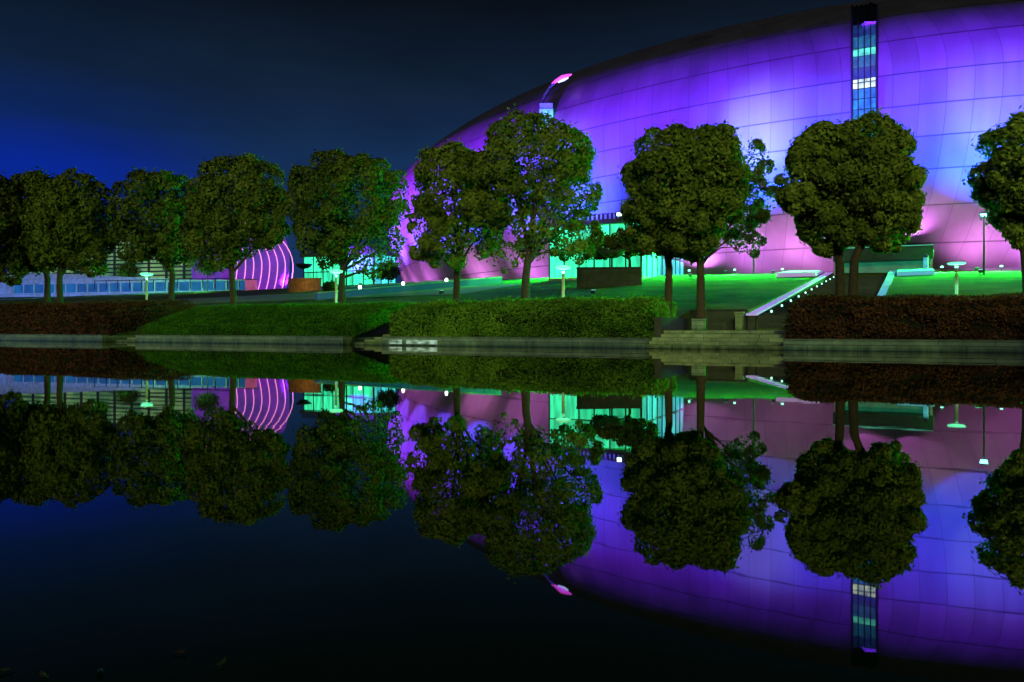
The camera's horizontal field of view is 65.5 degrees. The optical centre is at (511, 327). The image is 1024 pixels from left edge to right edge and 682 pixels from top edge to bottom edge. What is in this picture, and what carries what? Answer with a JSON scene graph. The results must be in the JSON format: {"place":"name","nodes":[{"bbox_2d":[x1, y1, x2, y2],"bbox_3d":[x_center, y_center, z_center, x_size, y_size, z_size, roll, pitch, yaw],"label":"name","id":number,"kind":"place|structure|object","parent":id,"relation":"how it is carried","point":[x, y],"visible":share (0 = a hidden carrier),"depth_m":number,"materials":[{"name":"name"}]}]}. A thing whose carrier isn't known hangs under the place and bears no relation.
{"place":"outdoors","nodes":[
{"label":"outdoors","id":0,"kind":"place"},
{"bbox_2d":[0,667,13,671],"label":"fallen leaf","id":1,"kind":"object","parent":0,"point":[5,669],"visible":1,"depth_m":1.61,"materials":[{"name":"green plant"}]},
{"bbox_2d":[39,671,48,677],"bbox_3d":[-0.933,0.692,1.590,0.032,0.008,0.014,0,0,31],"label":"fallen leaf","id":2,"kind":"object","parent":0,"point":[42,674],"visible":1,"depth_m":1.59,"materials":[{"name":"green plant"}]},
{"bbox_2d":[216,657,225,665],"bbox_3d":[-0.603,0.692,1.650,0.014,0.008,0.032,0,0,15],"label":"fallen leaf","id":3,"kind":"object","parent":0,"point":[222,661],"visible":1,"depth_m":1.65,"materials":[{"name":"green plant"}]},
{"bbox_2d":[2,284,521,303],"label":"path","id":4,"kind":"structure","parent":0,"point":[306,296],"depth_m":57.69,"materials":[{"name":"grey concrete"}]},
{"bbox_2d":[0,0,866,287],"label":"sky","id":5,"kind":"structure","parent":0,"point":[103,88],"materials":[{"name":"blue"}]},
{"bbox_2d":[0,271,1021,341],"bbox_3d":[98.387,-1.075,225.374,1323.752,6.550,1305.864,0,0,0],"label":"ground","id":6,"kind":"structure","parent":0,"point":[751,292],"depth_m":48.35,"materials":[{"name":"green plant"}]},
{"bbox_2d":[0,171,29,286],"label":"tree","id":7,"kind":"object","parent":6,"relation":"on","point":[11,264],"visible":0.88,"depth_m":49.74,"materials":[{"name":"green plant"}]},
{"bbox_2d":[1,166,81,301],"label":"tree","id":8,"kind":"object","parent":6,"relation":"on","point":[30,182],"visible":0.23,"depth_m":51.20,"materials":[{"name":"green plant"}]},
{"bbox_2d":[17,165,118,301],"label":"tree","id":9,"kind":"object","parent":6,"relation":"on","point":[75,248],"visible":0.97,"depth_m":50.20,"materials":[{"name":"green plant"}]},
{"bbox_2d":[0,334,135,341],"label":"bank wall","id":10,"kind":"structure","parent":6,"relation":"on","point":[62,337],"depth_m":39.88,"materials":[{"name":"concrete"}]},
{"bbox_2d":[0,299,197,335],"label":"hedge","id":11,"kind":"object","parent":6,"relation":"on","point":[110,317],"visible":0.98,"depth_m":41.31,"materials":[{"name":"brown plant"}]},
{"bbox_2d":[0,272,244,296],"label":"ramp wall","id":12,"kind":"structure","parent":6,"relation":"on","point":[31,285],"depth_m":91.40,"materials":[{"name":"blue"}]},
{"bbox_2d":[15,285,22,292],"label":"window","id":13,"kind":"structure","parent":12,"relation":"in","point":[18,288],"depth_m":94.81,"materials":[{"name":"blue glass"}]},
{"bbox_2d":[25,285,32,292],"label":"window","id":14,"kind":"structure","parent":12,"relation":"in","point":[28,288],"depth_m":94.39,"materials":[{"name":"blue glass"}]},
{"bbox_2d":[35,284,43,292],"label":"window","id":15,"kind":"structure","parent":12,"relation":"in","point":[38,288],"depth_m":93.97,"materials":[{"name":"blue glass"}]},
{"bbox_2d":[67,284,75,292],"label":"window","id":16,"kind":"structure","parent":12,"relation":"in","point":[70,287],"depth_m":92.67,"materials":[{"name":"blue glass"}]},
{"bbox_2d":[78,284,86,291],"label":"window","id":17,"kind":"structure","parent":12,"relation":"in","point":[81,287],"depth_m":92.22,"materials":[{"name":"blue glass"}]},
{"bbox_2d":[89,283,97,291],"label":"window","id":18,"kind":"structure","parent":12,"relation":"in","point":[91,286],"depth_m":91.79,"materials":[{"name":"blue glass"}]},
{"bbox_2d":[100,283,108,291],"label":"window","id":19,"kind":"structure","parent":12,"relation":"in","point":[102,285],"depth_m":91.36,"materials":[{"name":"blue glass"}]},
{"bbox_2d":[111,283,119,291],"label":"window","id":20,"kind":"structure","parent":12,"relation":"in","point":[113,285],"depth_m":90.94,"materials":[{"name":"blue glass"}]},
{"bbox_2d":[122,283,130,291],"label":"window","id":21,"kind":"structure","parent":12,"relation":"in","point":[125,286],"depth_m":90.52,"materials":[{"name":"blue glass"}]},
{"bbox_2d":[133,283,142,291],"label":"window","id":22,"kind":"structure","parent":12,"relation":"in","point":[136,286],"depth_m":90.10,"materials":[{"name":"blue glass"}]},
{"bbox_2d":[145,282,153,290],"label":"window","id":23,"kind":"structure","parent":12,"relation":"in","point":[150,285],"depth_m":89.62,"materials":[{"name":"blue glass"}]},
{"bbox_2d":[156,282,165,290],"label":"window","id":24,"kind":"structure","parent":12,"relation":"in","point":[160,286],"depth_m":89.25,"materials":[{"name":"blue glass"}]},
{"bbox_2d":[179,282,188,290],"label":"window","id":25,"kind":"structure","parent":12,"relation":"in","point":[183,286],"depth_m":88.38,"materials":[{"name":"blue glass"}]},
{"bbox_2d":[191,282,200,290],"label":"window","id":26,"kind":"structure","parent":12,"relation":"in","point":[195,286],"depth_m":87.95,"materials":[{"name":"blue glass"}]},
{"bbox_2d":[203,281,212,290],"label":"window","id":27,"kind":"structure","parent":12,"relation":"in","point":[210,283],"depth_m":87.50,"materials":[{"name":"blue glass"}]},
{"bbox_2d":[215,281,225,289],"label":"window","id":28,"kind":"structure","parent":12,"relation":"in","point":[220,285],"depth_m":87.07,"materials":[{"name":"blue glass"}]},
{"bbox_2d":[227,281,237,289],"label":"window","id":29,"kind":"structure","parent":12,"relation":"in","point":[227,281],"depth_m":86.65,"materials":[{"name":"blue glass"}]},
{"bbox_2d":[240,281,244,289],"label":"window","id":30,"kind":"structure","parent":12,"relation":"in","point":[242,283],"depth_m":86.31,"materials":[{"name":"blue glass"}]},
{"bbox_2d":[116,338,135,341],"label":"water steps","id":31,"kind":"structure","parent":6,"relation":"on","point":[131,340],"depth_m":37.88,"materials":[{"name":"concrete"}]},
{"bbox_2d":[114,262,140,276],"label":"shrub","id":32,"kind":"object","parent":6,"relation":"on","point":[125,271],"visible":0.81,"depth_m":94.49,"materials":[{"name":"green plant"}]},
{"bbox_2d":[140,272,152,299],"bbox_3d":[-20.636,-1.843,45.000,0.690,2.534,0.690,0,0,0],"label":"garden lamp","id":33,"kind":"object","parent":6,"relation":"on","point":[146,274],"visible":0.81,"depth_m":44.94,"materials":[{"name":"grey metal"}]},
{"bbox_2d":[105,166,205,302],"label":"tree","id":34,"kind":"object","parent":6,"relation":"on","point":[163,246],"visible":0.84,"depth_m":50.54,"materials":[{"name":"green plant"}]},
{"bbox_2d":[94,278,228,289],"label":"railing","id":35,"kind":"object","parent":6,"relation":"on","point":[158,279],"visible":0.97,"depth_m":82.72,"materials":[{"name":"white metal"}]},
{"bbox_2d":[193,258,216,291],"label":"tree","id":36,"kind":"object","parent":6,"relation":"on","point":[201,268],"visible":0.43,"depth_m":85.50,"materials":[{"name":"green plant"}]},
{"bbox_2d":[175,152,291,304],"bbox_3d":[-16.136,-5.559,47.009,6.150,9.804,6.007,0,0,36],"label":"tree","id":37,"kind":"object","parent":6,"relation":"on","point":[251,202],"visible":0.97,"depth_m":45.91,"materials":[{"name":"green plant"}]},
{"bbox_2d":[244,279,257,289],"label":"kiosk","id":38,"kind":"object","parent":6,"relation":"on","point":[250,284],"visible":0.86,"depth_m":84.05,"materials":[{"name":"pink"}]},
{"bbox_2d":[135,335,373,344],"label":"bank wall","id":39,"kind":"structure","parent":6,"relation":"on","point":[272,339],"depth_m":34.19,"materials":[{"name":"concrete"}]},
{"bbox_2d":[142,301,412,341],"bbox_3d":[-11.021,-0.315,37.089,12.744,1.830,4.744,0,0,27],"label":"hedge","id":40,"kind":"object","parent":6,"relation":"on","point":[357,320],"visible":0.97,"depth_m":35.44,"materials":[{"name":"green plant"}]},
{"bbox_2d":[295,263,311,277],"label":"bowl canopy","id":41,"kind":"object","parent":6,"relation":"on","point":[303,266],"visible":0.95,"depth_m":79.49,"materials":[{"name":"black metal"}]},
{"bbox_2d":[288,278,321,291],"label":"wooden screen","id":42,"kind":"object","parent":6,"relation":"on","point":[304,284],"visible":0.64,"depth_m":69.50,"materials":[{"name":"brown wood"}]},
{"bbox_2d":[322,280,338,291],"bbox_3d":[-14.035,-3.122,61.994,1.360,1.151,1.452,0,0,0],"label":"shrub","id":43,"kind":"object","parent":6,"relation":"on","point":[328,286],"visible":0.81,"depth_m":61.61,"materials":[{"name":"green plant"}]},
{"bbox_2d":[330,270,342,302],"bbox_3d":[-8.939,-1.828,40.500,0.690,2.206,0.690,0,0,0],"label":"garden lamp","id":44,"kind":"object","parent":6,"relation":"on","point":[336,271],"visible":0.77,"depth_m":40.44,"materials":[{"name":"metal"}]},
{"bbox_2d":[281,146,410,303],"bbox_3d":[-9.321,-5.436,44.944,7.306,9.264,6.152,0,0,0],"label":"tree","id":45,"kind":"object","parent":6,"relation":"on","point":[334,238],"visible":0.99,"depth_m":43.97,"materials":[{"name":"green plant"}]},
{"bbox_2d":[299,246,399,285],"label":"glass pavilion","id":46,"kind":"structure","parent":6,"relation":"on","point":[313,271],"depth_m":86.20,"materials":[{"name":"glass"}]},
{"bbox_2d":[355,334,390,344],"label":"water steps","id":47,"kind":"structure","parent":6,"relation":"on","point":[376,341],"depth_m":31.68,"materials":[{"name":"stone"}]},
{"bbox_2d":[376,260,401,283],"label":"shrub","id":48,"kind":"object","parent":6,"relation":"on","point":[390,274],"visible":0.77,"depth_m":71.55,"materials":[{"name":"green plant"}]},
{"bbox_2d":[314,277,501,299],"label":"path wall","id":49,"kind":"structure","parent":6,"relation":"on","point":[361,291],"depth_m":57.91,"materials":[{"name":"grey"}]},
{"bbox_2d":[345,278,477,289],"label":"path wall","id":50,"kind":"structure","parent":6,"relation":"on","point":[365,286],"depth_m":65.05,"materials":[{"name":"grey"}]},
{"bbox_2d":[406,137,511,301],"bbox_3d":[-2.346,-4.459,36.438,4.923,8.336,4.450,0,0,0],"label":"tree","id":51,"kind":"object","parent":6,"relation":"on","point":[469,209],"visible":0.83,"depth_m":35.47,"materials":[{"name":"green plant"}]},
{"bbox_2d":[381,336,651,347],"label":"bank wall","id":52,"kind":"structure","parent":6,"relation":"on","point":[585,342],"depth_m":28.45,"materials":[{"name":"concrete"}]},
{"bbox_2d":[388,292,677,338],"bbox_3d":[0.583,-0.398,30.618,10.929,1.996,3.770,0,0,27],"label":"hedge","id":53,"kind":"object","parent":6,"relation":"on","point":[594,316],"visible":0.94,"depth_m":29.22,"materials":[{"name":"green plant"}]},
{"bbox_2d":[469,103,605,299],"bbox_3d":[1.171,-4.954,34.863,6.130,9.310,4.858,0,0,0],"label":"tree","id":54,"kind":"object","parent":6,"relation":"on","point":[564,167],"visible":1,"depth_m":34.20,"materials":[{"name":"green plant"}]},
{"bbox_2d":[555,265,570,296],"bbox_3d":[2.160,-1.591,33.600,0.690,2.031,0.690,0,0,0],"label":"garden lamp","id":55,"kind":"object","parent":6,"relation":"on","point":[563,267],"visible":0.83,"depth_m":33.54,"materials":[{"name":"metal"}]},
{"bbox_2d":[576,267,642,287],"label":"wall","id":56,"kind":"structure","parent":6,"relation":"on","point":[605,276],"depth_m":52.50,"materials":[{"name":"stone"}]},
{"bbox_2d":[597,249,625,266],"bbox_3d":[7.020,-4.258,56.000,2.040,2.324,2.040,0,0,0],"label":"bowl canopy","id":57,"kind":"object","parent":6,"relation":"on","point":[611,253],"visible":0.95,"depth_m":55.41,"materials":[{"name":"green metal"}]},
{"bbox_2d":[548,212,683,280],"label":"glass pavilion","id":58,"kind":"structure","parent":6,"relation":"on","point":[652,266],"depth_m":62.17,"materials":[{"name":"glass"}]},
{"bbox_2d":[585,227,647,266],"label":"tree","id":59,"kind":"object","parent":6,"relation":"on","point":[618,239],"visible":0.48,"depth_m":56.33,"materials":[{"name":"green plant"}]},
{"bbox_2d":[616,119,723,317],"bbox_3d":[6.024,-3.835,29.525,4.419,7.765,3.947,0,0,-39],"label":"tree","id":60,"kind":"object","parent":6,"relation":"on","point":[645,211],"visible":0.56,"depth_m":28.46,"materials":[{"name":"green plant"}]},
{"bbox_2d":[654,317,692,337],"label":"side wall","id":61,"kind":"structure","parent":6,"relation":"on","point":[662,325],"depth_m":28.15,"materials":[{"name":"concrete"}]},
{"bbox_2d":[388,0,1023,282],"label":"dome building","id":62,"kind":"structure","parent":6,"relation":"on","point":[943,80],"depth_m":62.94,"materials":[{"name":"metal"}]},
{"bbox_2d":[539,74,571,128],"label":"light arm","id":63,"kind":"object","parent":62,"relation":"attached to","point":[543,107],"visible":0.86,"depth_m":78.72},
{"bbox_2d":[646,330,786,349],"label":"water steps","id":64,"kind":"structure","parent":6,"relation":"on","point":[735,339],"depth_m":25.99,"materials":[{"name":"concrete"}]},
{"bbox_2d":[691,318,706,329],"bbox_3d":[6.668,-0.110,28.341,0.460,0.440,0.460,0,0,27],"label":"tree planter","id":65,"kind":"object","parent":64,"relation":"on","point":[698,323],"visible":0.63,"depth_m":28.16,"materials":[{"name":"stone"}]},
{"bbox_2d":[653,119,755,326],"bbox_3d":[6.885,-3.644,28.379,3.253,7.288,3.209,0,0,-23],"label":"tree","id":66,"kind":"object","parent":65,"relation":"in","point":[707,223],"visible":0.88,"depth_m":27.59,"materials":[{"name":"green plant"}]},
{"bbox_2d":[734,312,744,329],"bbox_3d":[8.631,-0.240,30.210,0.340,0.700,0.340,0,0,27],"label":"stone post","id":67,"kind":"object","parent":64,"relation":"on","point":[739,320],"visible":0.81,"depth_m":30.09,"materials":[{"name":"stone"}]},
{"bbox_2d":[690,309,748,329],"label":"retaining wall","id":68,"kind":"structure","parent":6,"relation":"on","point":[718,319],"depth_m":31.22,"materials":[{"name":"stone"}]},
{"bbox_2d":[704,137,777,263],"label":"tree","id":69,"kind":"object","parent":6,"relation":"on","point":[760,215],"visible":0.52,"depth_m":32.26,"materials":[{"name":"green plant"}]},
{"bbox_2d":[776,270,822,276],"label":"slab","id":70,"kind":"structure","parent":6,"relation":"on","point":[799,273],"depth_m":55.33,"materials":[{"name":"white concrete"}]},
{"bbox_2d":[746,271,895,329],"bbox_3d":[18.340,-1.896,44.038,4.720,4.389,32.420,0,0,27],"label":"stairway","id":71,"kind":"object","parent":6,"relation":"on","point":[771,314],"visible":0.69,"depth_m":40.60,"materials":[{"name":"concrete"}]},
{"bbox_2d":[771,118,871,299],"bbox_3d":[10.611,-3.574,26.979,3.162,7.201,3.056,0,0,-33],"label":"tree","id":72,"kind":"object","parent":6,"relation":"on","point":[807,202],"visible":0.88,"depth_m":26.31,"materials":[{"name":"green plant"}]},
{"bbox_2d":[825,107,929,295],"bbox_3d":[12.608,-3.660,27.167,5.345,7.440,3.128,0,0,-44],"label":"tree","id":73,"kind":"object","parent":6,"relation":"on","point":[892,177],"visible":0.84,"depth_m":25.72,"materials":[{"name":"green plant"}]},
{"bbox_2d":[782,292,1023,339],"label":"hedge","id":74,"kind":"object","parent":6,"relation":"on","point":[993,316],"visible":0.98,"depth_m":23.60,"materials":[{"name":"brown plant"}]},
{"bbox_2d":[783,339,1023,352],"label":"bank wall","id":75,"kind":"structure","parent":6,"relation":"on","point":[936,345],"depth_m":22.93,"materials":[{"name":"concrete"}]},
{"bbox_2d":[897,269,934,275],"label":"slab","id":76,"kind":"structure","parent":6,"relation":"on","point":[916,272],"depth_m":51.94,"materials":[{"name":"white concrete"}]},
{"bbox_2d":[923,254,928,268],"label":"light column","id":77,"kind":"structure","parent":76,"relation":"on","point":[925,260],"depth_m":54.87,"materials":[{"name":"grey"}]},
{"bbox_2d":[947,262,965,294],"bbox_3d":[17.863,-1.897,32.000,0.690,1.470,0.690,0,0,0],"label":"garden lamp","id":78,"kind":"object","parent":6,"relation":"on","point":[956,273],"visible":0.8,"depth_m":31.94,"materials":[{"name":"metal"}]},
{"bbox_2d":[979,212,986,274],"bbox_3d":[29.625,-5.268,50.000,0.560,3.942,0.560,0,0,0],"label":"street lamp","id":79,"kind":"object","parent":6,"relation":"on","point":[982,214],"visible":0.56,"depth_m":49.96,"materials":[{"name":"black metal"}]},
{"bbox_2d":[962,105,1023,291],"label":"tree","id":80,"kind":"object","parent":6,"relation":"on","point":[996,184],"visible":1,"depth_m":24.65,"materials":[{"name":"green plant"}]},
{"bbox_2d":[0,341,1023,681],"bbox_3d":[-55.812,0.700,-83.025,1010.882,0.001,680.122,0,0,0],"label":"water","id":81,"kind":"structure","parent":0,"point":[324,513],"depth_m":2.98,"materials":[{"name":"black liquid"}]},
{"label":"terrace paving","id":82,"kind":"structure","parent":0,"visible":0},
{"bbox_2d":[29,232,191,279],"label":"louvred building","id":83,"kind":"structure","parent":82,"relation":"on","point":[182,271],"depth_m":115.48,"materials":[{"name":"grey"}]},
{"bbox_2d":[99,247,112,275],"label":"window","id":84,"kind":"structure","parent":83,"relation":"in","point":[111,258],"depth_m":117.43,"materials":[{"name":"grey glass"}]},
{"bbox_2d":[116,242,126,275],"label":"window","id":85,"kind":"structure","parent":83,"relation":"in","point":[117,262],"depth_m":117.03,"materials":[{"name":"grey glass"}]},
{"bbox_2d":[133,250,146,277],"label":"window","id":86,"kind":"structure","parent":83,"relation":"in","point":[143,265],"depth_m":115.81,"materials":[{"name":"grey"}]},
{"bbox_2d":[150,257,164,277],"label":"window","id":87,"kind":"structure","parent":83,"relation":"in","point":[151,265],"depth_m":115.19,"materials":[{"name":"grey"}]},
{"bbox_2d":[168,255,182,277],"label":"window","id":88,"kind":"structure","parent":83,"relation":"in","point":[181,255],"depth_m":114.15,"materials":[{"name":"grey"}]},
{"bbox_2d":[185,257,191,279],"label":"window","id":89,"kind":"structure","parent":83,"relation":"in","point":[186,272],"depth_m":113.68,"materials":[{"name":"grey"}]},
{"bbox_2d":[191,233,292,289],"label":"barrel hall","id":90,"kind":"structure","parent":82,"relation":"on","point":[267,269],"depth_m":101.11,"materials":[{"name":"purple"}]},
{"bbox_2d":[833,244,933,275],"bbox_3d":[27.939,-4.850,59.962,6.600,2.000,5.550,0,0,27],"label":"entrance portal","id":91,"kind":"object","parent":82,"relation":"on","point":[906,257],"visible":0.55,"depth_m":57.98,"materials":[{"name":"concrete"}]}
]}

